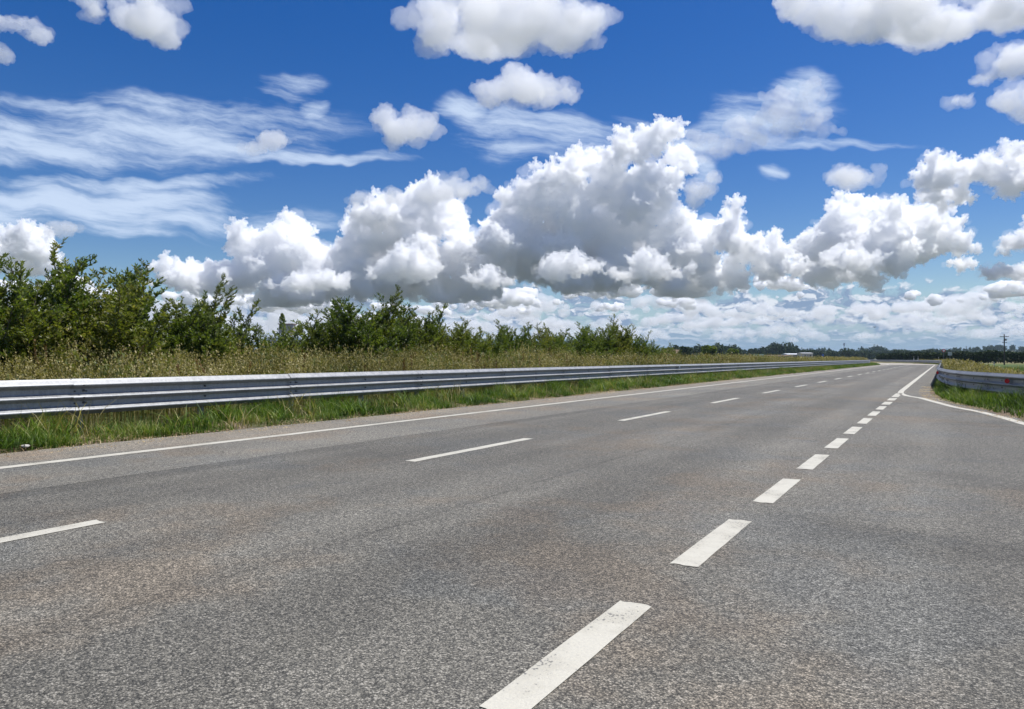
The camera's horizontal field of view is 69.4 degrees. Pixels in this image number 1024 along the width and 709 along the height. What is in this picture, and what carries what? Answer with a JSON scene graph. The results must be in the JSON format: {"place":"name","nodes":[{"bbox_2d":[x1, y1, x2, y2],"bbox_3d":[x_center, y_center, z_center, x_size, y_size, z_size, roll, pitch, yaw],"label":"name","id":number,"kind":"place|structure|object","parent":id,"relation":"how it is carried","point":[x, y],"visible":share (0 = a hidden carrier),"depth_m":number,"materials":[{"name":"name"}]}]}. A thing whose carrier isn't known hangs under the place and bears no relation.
{"place":"outdoors","nodes":[
{"label":"outdoors","id":0,"kind":"place"},
{"bbox_2d":[0,373,713,452],"bbox_3d":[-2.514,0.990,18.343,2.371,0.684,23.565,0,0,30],"label":"verge grass","id":1,"kind":"structure","parent":0,"point":[8,442],"depth_m":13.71,"materials":[{"name":"green plant"}]},
{"bbox_2d":[0,363,1023,708],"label":"road","id":2,"kind":"structure","parent":0,"point":[838,539],"depth_m":4.43,"materials":[{"name":"grey asphalt"}]},
{"bbox_2d":[0,379,739,457],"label":"gravel","id":3,"kind":"structure","parent":2,"relation":"on","point":[365,416],"depth_m":14.73,"materials":[{"name":"grey gravel"}]},
{"bbox_2d":[919,386,1022,421],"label":"gravel","id":4,"kind":"structure","parent":2,"relation":"on","point":[931,399],"depth_m":19.04,"materials":[{"name":"grey gravel"}]},
{"bbox_2d":[0,359,1023,453],"bbox_3d":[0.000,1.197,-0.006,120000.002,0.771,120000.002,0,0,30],"label":"ground","id":5,"kind":"structure","parent":0,"point":[1012,364],"depth_m":14.53,"materials":[{"name":"green plant"}]},
{"bbox_2d":[1,282,51,309],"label":"shrub","id":6,"kind":"object","parent":5,"relation":"on","point":[14,293],"depth_m":17.61,"materials":[{"name":"green plant"}]},
{"bbox_2d":[0,252,67,367],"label":"shrub","id":7,"kind":"object","parent":5,"relation":"on","point":[16,313],"visible":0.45,"depth_m":14.03,"materials":[{"name":"green plant"}]},
{"bbox_2d":[0,276,78,380],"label":"shrub","id":8,"kind":"object","parent":5,"relation":"on","point":[28,326],"visible":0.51,"depth_m":14.49,"materials":[{"name":"green plant"}]},
{"bbox_2d":[0,254,110,376],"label":"shrub","id":9,"kind":"object","parent":5,"relation":"on","point":[70,279],"visible":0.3,"depth_m":15.66,"materials":[{"name":"green plant"}]},
{"bbox_2d":[11,237,139,378],"bbox_3d":[-9.873,-0.840,17.203,2.932,3.773,2.612,0,0,41],"label":"shrub","id":10,"kind":"object","parent":5,"relation":"on","point":[55,258],"visible":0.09,"depth_m":16.94,"materials":[{"name":"green plant"}]},
{"bbox_2d":[47,264,178,375],"bbox_3d":[-8.720,-0.492,16.175,2.582,2.984,2.898,0,0,-26],"label":"shrub","id":11,"kind":"object","parent":5,"relation":"on","point":[124,333],"visible":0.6,"depth_m":15.77,"materials":[{"name":"green plant"}]},
{"bbox_2d":[73,258,162,320],"bbox_3d":[-10.670,-0.763,19.536,3.064,3.718,2.866,0,0,-34],"label":"shrub","id":12,"kind":"object","parent":5,"relation":"on","point":[146,267],"visible":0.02,"depth_m":19.84,"materials":[{"name":"green plant"}]},
{"bbox_2d":[92,263,214,376],"bbox_3d":[-8.614,-0.616,17.837,2.759,3.370,2.993,0,0,-2],"label":"shrub","id":13,"kind":"object","parent":5,"relation":"on","point":[145,316],"visible":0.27,"depth_m":18.01,"materials":[{"name":"green plant"}]},
{"bbox_2d":[137,302,255,374],"bbox_3d":[-7.730,-0.153,18.267,2.623,2.348,2.288,0,0,-14],"label":"shrub","id":14,"kind":"object","parent":5,"relation":"on","point":[214,342],"visible":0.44,"depth_m":17.84,"materials":[{"name":"green plant"}]},
{"bbox_2d":[165,273,260,359],"bbox_3d":[-8.019,-0.536,19.214,2.410,3.217,2.254,0,0,12],"label":"shrub","id":15,"kind":"object","parent":5,"relation":"on","point":[220,319],"visible":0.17,"depth_m":19.21,"materials":[{"name":"green plant"}]},
{"bbox_2d":[201,300,258,371],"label":"shrub","id":16,"kind":"object","parent":5,"relation":"on","point":[249,341],"visible":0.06,"depth_m":20.42,"materials":[{"name":"green plant"}]},
{"bbox_2d":[246,325,307,373],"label":"shrub","id":17,"kind":"object","parent":5,"relation":"on","point":[283,343],"visible":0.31,"depth_m":20.59,"materials":[{"name":"green plant"}]},
{"bbox_2d":[275,313,289,347],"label":"tree","id":18,"kind":"object","parent":5,"relation":"on","point":[282,318],"visible":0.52,"depth_m":127.80,"materials":[{"name":"green plant"}]},
{"bbox_2d":[267,323,304,350],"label":"works building","id":19,"kind":"structure","parent":5,"relation":"on","point":[290,325],"depth_m":152.62,"materials":[{"name":"concrete"}]},
{"bbox_2d":[267,309,348,362],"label":"shrub","id":20,"kind":"object","parent":5,"relation":"on","point":[311,337],"visible":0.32,"depth_m":21.99,"materials":[{"name":"green plant"}]},
{"bbox_2d":[290,296,355,342],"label":"shrub","id":21,"kind":"object","parent":5,"relation":"on","point":[301,333],"visible":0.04,"depth_m":26.12,"materials":[{"name":"green plant"}]},
{"bbox_2d":[301,296,387,354],"bbox_3d":[-5.290,-0.450,23.060,2.614,2.944,2.410,0,0,-41],"label":"shrub","id":22,"kind":"object","parent":5,"relation":"on","point":[335,321],"visible":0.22,"depth_m":22.97,"materials":[{"name":"green plant"}]},
{"bbox_2d":[315,299,406,369],"bbox_3d":[-4.503,-0.351,23.017,3.035,2.734,2.798,0,0,23],"label":"shrub","id":23,"kind":"object","parent":5,"relation":"on","point":[359,331],"visible":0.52,"depth_m":22.39,"materials":[{"name":"green plant"}]},
{"bbox_2d":[365,304,376,322],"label":"shrub","id":24,"kind":"object","parent":5,"relation":"on","point":[373,309],"visible":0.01,"depth_m":29.24,"materials":[{"name":"green plant"}]},
{"bbox_2d":[352,284,418,350],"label":"shrub","id":25,"kind":"object","parent":5,"relation":"on","point":[384,320],"visible":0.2,"depth_m":24.30,"materials":[{"name":"green plant"}]},
{"bbox_2d":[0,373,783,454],"bbox_3d":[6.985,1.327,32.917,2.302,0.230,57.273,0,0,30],"label":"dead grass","id":26,"kind":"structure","parent":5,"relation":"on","point":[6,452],"depth_m":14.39,"materials":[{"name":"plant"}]},
{"bbox_2d":[374,293,421,348],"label":"shrub","id":27,"kind":"object","parent":5,"relation":"on","point":[415,327],"visible":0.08,"depth_m":24.82,"materials":[{"name":"green plant"}]},
{"bbox_2d":[0,328,798,433],"bbox_3d":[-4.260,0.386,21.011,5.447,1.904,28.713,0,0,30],"label":"tall grass","id":28,"kind":"structure","parent":5,"relation":"on","point":[224,371],"depth_m":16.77,"materials":[{"name":"green plant"}]},
{"bbox_2d":[385,323,427,365],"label":"shrub","id":29,"kind":"object","parent":5,"relation":"on","point":[404,338],"visible":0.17,"depth_m":24.16,"materials":[{"name":"green plant"}]},
{"bbox_2d":[395,303,448,353],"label":"shrub","id":30,"kind":"object","parent":5,"relation":"on","point":[429,324],"visible":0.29,"depth_m":26.07,"materials":[{"name":"green plant"}]},
{"bbox_2d":[409,312,454,360],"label":"shrub","id":31,"kind":"object","parent":5,"relation":"on","point":[426,343],"visible":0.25,"depth_m":26.08,"materials":[{"name":"green plant"}]},
{"bbox_2d":[0,360,869,434],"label":"guard rail","id":32,"kind":"object","parent":5,"relation":"on","point":[130,394],"visible":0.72,"depth_m":14.73,"materials":[{"name":"metal"}]},
{"bbox_2d":[420,308,459,347],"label":"shrub","id":33,"kind":"object","parent":5,"relation":"on","point":[439,325],"visible":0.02,"depth_m":27.67,"materials":[{"name":"green plant"}]},
{"bbox_2d":[438,317,479,362],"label":"shrub","id":34,"kind":"object","parent":5,"relation":"on","point":[461,338],"visible":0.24,"depth_m":27.09,"materials":[{"name":"green plant"}]},
{"bbox_2d":[447,321,492,361],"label":"shrub","id":35,"kind":"object","parent":5,"relation":"on","point":[468,340],"visible":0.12,"depth_m":28.69,"materials":[{"name":"green plant"}]},
{"bbox_2d":[464,320,493,357],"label":"shrub","id":36,"kind":"object","parent":5,"relation":"on","point":[481,331],"visible":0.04,"depth_m":29.89,"materials":[{"name":"green plant"}]},
{"bbox_2d":[474,335,511,359],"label":"shrub","id":37,"kind":"object","parent":5,"relation":"on","point":[480,351],"visible":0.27,"depth_m":28.82,"materials":[{"name":"green plant"}]},
{"bbox_2d":[489,344,510,366],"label":"shrub","id":38,"kind":"object","parent":5,"relation":"on","point":[494,351],"visible":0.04,"depth_m":30.75,"materials":[{"name":"green plant"}]},
{"bbox_2d":[481,319,526,362],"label":"shrub","id":39,"kind":"object","parent":5,"relation":"on","point":[502,338],"visible":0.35,"depth_m":30.65,"materials":[{"name":"green plant"}]},
{"bbox_2d":[493,324,532,353],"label":"shrub","id":40,"kind":"object","parent":5,"relation":"on","point":[511,336],"visible":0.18,"depth_m":32.52,"materials":[{"name":"green plant"}]},
{"bbox_2d":[512,340,545,361],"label":"shrub","id":41,"kind":"object","parent":5,"relation":"on","point":[540,345],"visible":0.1,"depth_m":32.53,"materials":[{"name":"green plant"}]},
{"bbox_2d":[513,322,555,351],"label":"shrub","id":42,"kind":"object","parent":5,"relation":"on","point":[530,339],"visible":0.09,"depth_m":33.68,"materials":[{"name":"green plant"}]},
{"bbox_2d":[531,335,558,357],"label":"shrub","id":43,"kind":"object","parent":5,"relation":"on","point":[545,343],"visible":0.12,"depth_m":33.42,"materials":[{"name":"green plant"}]},
{"bbox_2d":[534,323,560,346],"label":"shrub","id":44,"kind":"object","parent":5,"relation":"on","point":[537,329],"visible":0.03,"depth_m":39.70,"materials":[{"name":"green plant"}]},
{"bbox_2d":[530,323,566,350],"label":"shrub","id":45,"kind":"object","parent":5,"relation":"on","point":[547,338],"visible":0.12,"depth_m":37.34,"materials":[{"name":"green plant"}]},
{"bbox_2d":[540,328,574,346],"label":"shrub","id":46,"kind":"object","parent":5,"relation":"on","point":[568,329],"visible":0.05,"depth_m":42.02,"materials":[{"name":"green plant"}]},
{"bbox_2d":[541,336,574,363],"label":"shrub","id":47,"kind":"object","parent":5,"relation":"on","point":[558,343],"visible":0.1,"depth_m":35.67,"materials":[{"name":"green plant"}]},
{"bbox_2d":[563,325,590,350],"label":"shrub","id":48,"kind":"object","parent":5,"relation":"on","point":[575,335],"visible":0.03,"depth_m":44.77,"materials":[{"name":"green plant"}]},
{"bbox_2d":[562,339,591,360],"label":"shrub","id":49,"kind":"object","parent":5,"relation":"on","point":[567,344],"visible":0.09,"depth_m":36.46,"materials":[{"name":"green plant"}]},
{"bbox_2d":[566,321,603,357],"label":"shrub","id":50,"kind":"object","parent":5,"relation":"on","point":[583,339],"visible":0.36,"depth_m":38.28,"materials":[{"name":"green plant"}]},
{"bbox_2d":[575,340,614,365],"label":"shrub","id":51,"kind":"object","parent":5,"relation":"on","point":[599,353],"visible":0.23,"depth_m":37.99,"materials":[{"name":"green plant"}]},
{"bbox_2d":[589,326,616,353],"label":"shrub","id":52,"kind":"object","parent":5,"relation":"on","point":[609,335],"visible":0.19,"depth_m":39.90,"materials":[{"name":"green plant"}]},
{"bbox_2d":[589,337,619,363],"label":"shrub","id":53,"kind":"object","parent":5,"relation":"on","point":[604,347],"visible":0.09,"depth_m":39.48,"materials":[{"name":"green plant"}]},
{"bbox_2d":[587,313,633,354],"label":"shrub","id":54,"kind":"object","parent":5,"relation":"on","point":[617,338],"visible":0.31,"depth_m":41.57,"materials":[{"name":"green plant"}]},
{"bbox_2d":[606,323,639,350],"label":"shrub","id":55,"kind":"object","parent":5,"relation":"on","point":[636,340],"visible":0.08,"depth_m":42.72,"materials":[{"name":"green plant"}]},
{"bbox_2d":[624,324,635,341],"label":"shrub","id":56,"kind":"object","parent":5,"relation":"on","point":[631,332],"visible":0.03,"depth_m":45.35,"materials":[{"name":"green plant"}]},
{"bbox_2d":[617,329,644,357],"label":"shrub","id":57,"kind":"object","parent":5,"relation":"on","point":[633,351],"visible":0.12,"depth_m":42.21,"materials":[{"name":"green plant"}]},
{"bbox_2d":[630,337,656,358],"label":"shrub","id":58,"kind":"object","parent":5,"relation":"on","point":[650,349],"visible":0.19,"depth_m":44.28,"materials":[{"name":"green plant"}]},
{"bbox_2d":[632,330,658,357],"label":"shrub","id":59,"kind":"object","parent":5,"relation":"on","point":[646,344],"visible":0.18,"depth_m":46.86,"materials":[{"name":"green plant"}]},
{"bbox_2d":[644,344,660,357],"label":"shrub","id":60,"kind":"object","parent":5,"relation":"on","point":[655,354],"visible":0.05,"depth_m":45.85,"materials":[{"name":"green plant"}]},
{"bbox_2d":[653,347,674,358],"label":"shrub","id":61,"kind":"object","parent":5,"relation":"on","point":[663,349],"visible":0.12,"depth_m":47.54,"materials":[{"name":"green plant"}]},
{"bbox_2d":[656,343,681,355],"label":"shrub","id":62,"kind":"object","parent":5,"relation":"on","point":[671,349],"visible":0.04,"depth_m":49.68,"materials":[{"name":"green plant"}]},
{"bbox_2d":[552,350,802,381],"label":"tall grass","id":63,"kind":"structure","parent":5,"relation":"on","point":[630,358],"depth_m":42.64,"materials":[{"name":"green plant"}]},
{"bbox_2d":[679,346,691,355],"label":"tree","id":64,"kind":"object","parent":5,"relation":"on","point":[687,350],"visible":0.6,"depth_m":258.82,"materials":[{"name":"green plant"}]},
{"bbox_2d":[672,343,740,356],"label":"woodland","id":65,"kind":"object","parent":5,"relation":"on","point":[721,349],"visible":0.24,"depth_m":478.67,"materials":[{"name":"green plant"}]},
{"bbox_2d":[700,345,717,356],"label":"tree","id":66,"kind":"object","parent":5,"relation":"on","point":[710,350],"visible":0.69,"depth_m":198.30,"materials":[{"name":"green plant"}]},
{"bbox_2d":[726,348,738,355],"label":"tree","id":67,"kind":"object","parent":5,"relation":"on","point":[733,351],"visible":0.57,"depth_m":228.55,"materials":[{"name":"green plant"}]},
{"bbox_2d":[715,341,798,355],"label":"woodland","id":68,"kind":"object","parent":5,"relation":"on","point":[773,348],"visible":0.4,"depth_m":658.64,"materials":[{"name":"green plant"}]},
{"bbox_2d":[741,354,868,366],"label":"tall grass","id":69,"kind":"structure","parent":5,"relation":"on","point":[822,358],"depth_m":103.38,"materials":[{"name":"green plant"}]},
{"bbox_2d":[797,353,812,357],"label":"shed","id":70,"kind":"structure","parent":5,"relation":"on","point":[806,354],"depth_m":580.08,"materials":[{"name":"concrete"}]},
{"bbox_2d":[800,362,879,370],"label":"verge grass","id":71,"kind":"structure","parent":5,"relation":"on","point":[850,365],"depth_m":95.13,"materials":[{"name":"green plant"}]},
{"bbox_2d":[795,348,956,359],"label":"woodland","id":72,"kind":"object","parent":5,"relation":"on","point":[870,354],"visible":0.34,"depth_m":634.44,"materials":[{"name":"green plant"}]},
{"bbox_2d":[805,345,1019,352],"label":"woodland","id":73,"kind":"object","parent":5,"relation":"on","point":[877,348],"visible":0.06,"depth_m":1151.15,"materials":[{"name":"green plant"}]},
{"bbox_2d":[870,360,1023,395],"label":"guard rail","id":74,"kind":"object","parent":5,"relation":"on","point":[970,380],"visible":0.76,"depth_m":20.96,"materials":[{"name":"metal"}]},
{"bbox_2d":[875,350,1023,363],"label":"hedge","id":75,"kind":"object","parent":5,"relation":"on","point":[987,356],"visible":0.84,"depth_m":216.61,"materials":[{"name":"green plant"}]},
{"bbox_2d":[914,358,1000,368],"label":"tall grass","id":76,"kind":"structure","parent":5,"relation":"on","point":[955,362],"depth_m":41.81,"materials":[{"name":"green plant"}]},
{"bbox_2d":[933,376,1023,417],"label":"verge grass","id":77,"kind":"structure","parent":5,"relation":"on","point":[960,395],"depth_m":18.80,"materials":[{"name":"green plant"}]},
{"bbox_2d":[1000,334,1008,364],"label":"utility pole","id":78,"kind":"object","parent":5,"relation":"on","point":[1004,336],"visible":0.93,"depth_m":164.88,"materials":[{"name":"grey wood"}]},
{"bbox_2d":[994,365,1023,371],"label":"tall grass","id":79,"kind":"structure","parent":5,"relation":"on","point":[1014,368],"depth_m":101.02,"materials":[{"name":"green plant"}]},
{"bbox_2d":[0,0,1023,351],"label":"sky","id":80,"kind":"structure","parent":0,"point":[747,174],"materials":[{"name":"blue"}]},
{"bbox_2d":[581,366,815,390],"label":"verge grass","id":81,"kind":"structure","parent":0,"point":[702,380],"depth_m":38.74,"materials":[{"name":"green plant"}]},
{"bbox_2d":[781,353,796,356],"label":"shed","id":82,"kind":"structure","parent":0,"point":[794,354],"depth_m":595.63,"materials":[{"name":"white metal"}]},
{"bbox_2d":[944,363,1023,373],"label":"tall grass","id":83,"kind":"structure","parent":0,"point":[978,368],"depth_m":22.93,"materials":[{"name":"green plant"}]},
{"bbox_3d":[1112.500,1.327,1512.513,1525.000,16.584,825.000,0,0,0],"label":"hill","id":84,"kind":"structure","parent":0,"visible":0},
{"bbox_2d":[952,344,1023,350],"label":"hill woods","id":85,"kind":"object","parent":84,"relation":"on","point":[999,347],"visible":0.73,"depth_m":1497.63,"materials":[{"name":"green plant"}]}
]}

